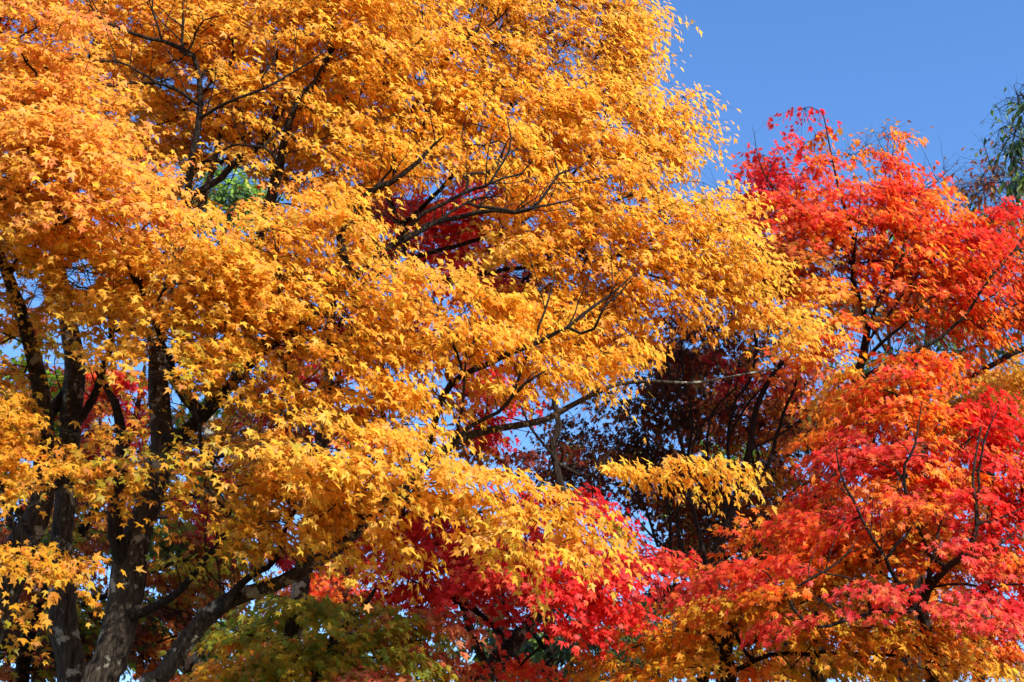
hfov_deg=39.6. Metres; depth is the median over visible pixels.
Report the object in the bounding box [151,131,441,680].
green tree
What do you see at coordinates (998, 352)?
maple tree
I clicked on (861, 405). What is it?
maple tree
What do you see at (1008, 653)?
maple tree
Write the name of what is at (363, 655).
maple tree
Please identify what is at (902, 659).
maple tree
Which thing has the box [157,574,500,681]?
maple tree
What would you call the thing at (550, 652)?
maple tree
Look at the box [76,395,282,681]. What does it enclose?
maple tree
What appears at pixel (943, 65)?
sky
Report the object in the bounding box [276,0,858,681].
maple tree
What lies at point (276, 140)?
maple tree
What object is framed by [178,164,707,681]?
maple tree
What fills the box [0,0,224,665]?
maple tree
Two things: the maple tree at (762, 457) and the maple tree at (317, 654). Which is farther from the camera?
the maple tree at (762, 457)
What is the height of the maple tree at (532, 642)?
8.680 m
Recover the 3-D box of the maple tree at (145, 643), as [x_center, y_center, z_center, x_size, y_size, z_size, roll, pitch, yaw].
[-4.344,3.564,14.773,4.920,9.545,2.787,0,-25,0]
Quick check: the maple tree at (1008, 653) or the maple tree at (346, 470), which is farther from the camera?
the maple tree at (1008, 653)
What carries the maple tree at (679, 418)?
on the ground
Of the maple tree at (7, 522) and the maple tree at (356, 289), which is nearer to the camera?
the maple tree at (356, 289)
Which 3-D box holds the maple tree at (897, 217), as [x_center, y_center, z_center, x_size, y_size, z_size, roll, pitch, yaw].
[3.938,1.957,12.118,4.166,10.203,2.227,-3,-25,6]
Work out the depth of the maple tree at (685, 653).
10.89 m
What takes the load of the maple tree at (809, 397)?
on the ground
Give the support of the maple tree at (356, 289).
on the ground
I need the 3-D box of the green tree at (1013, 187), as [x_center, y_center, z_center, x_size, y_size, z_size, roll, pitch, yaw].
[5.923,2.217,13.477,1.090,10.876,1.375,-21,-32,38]
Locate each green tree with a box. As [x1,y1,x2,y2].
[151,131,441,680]
[987,91,1023,209]
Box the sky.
[0,0,1023,681]
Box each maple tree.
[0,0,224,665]
[0,0,488,681]
[0,282,325,681]
[0,363,170,681]
[20,67,622,681]
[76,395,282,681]
[140,222,795,681]
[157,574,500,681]
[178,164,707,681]
[202,341,424,655]
[225,502,425,681]
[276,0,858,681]
[370,571,643,681]
[424,433,776,681]
[505,299,840,681]
[534,312,826,681]
[554,482,1023,681]
[647,345,1023,681]
[718,106,1023,681]
[733,340,894,681]
[801,201,1023,681]
[813,117,978,681]
[850,213,1023,681]
[926,336,1023,458]
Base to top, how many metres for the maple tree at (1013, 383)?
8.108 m
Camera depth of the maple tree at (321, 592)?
16.53 m

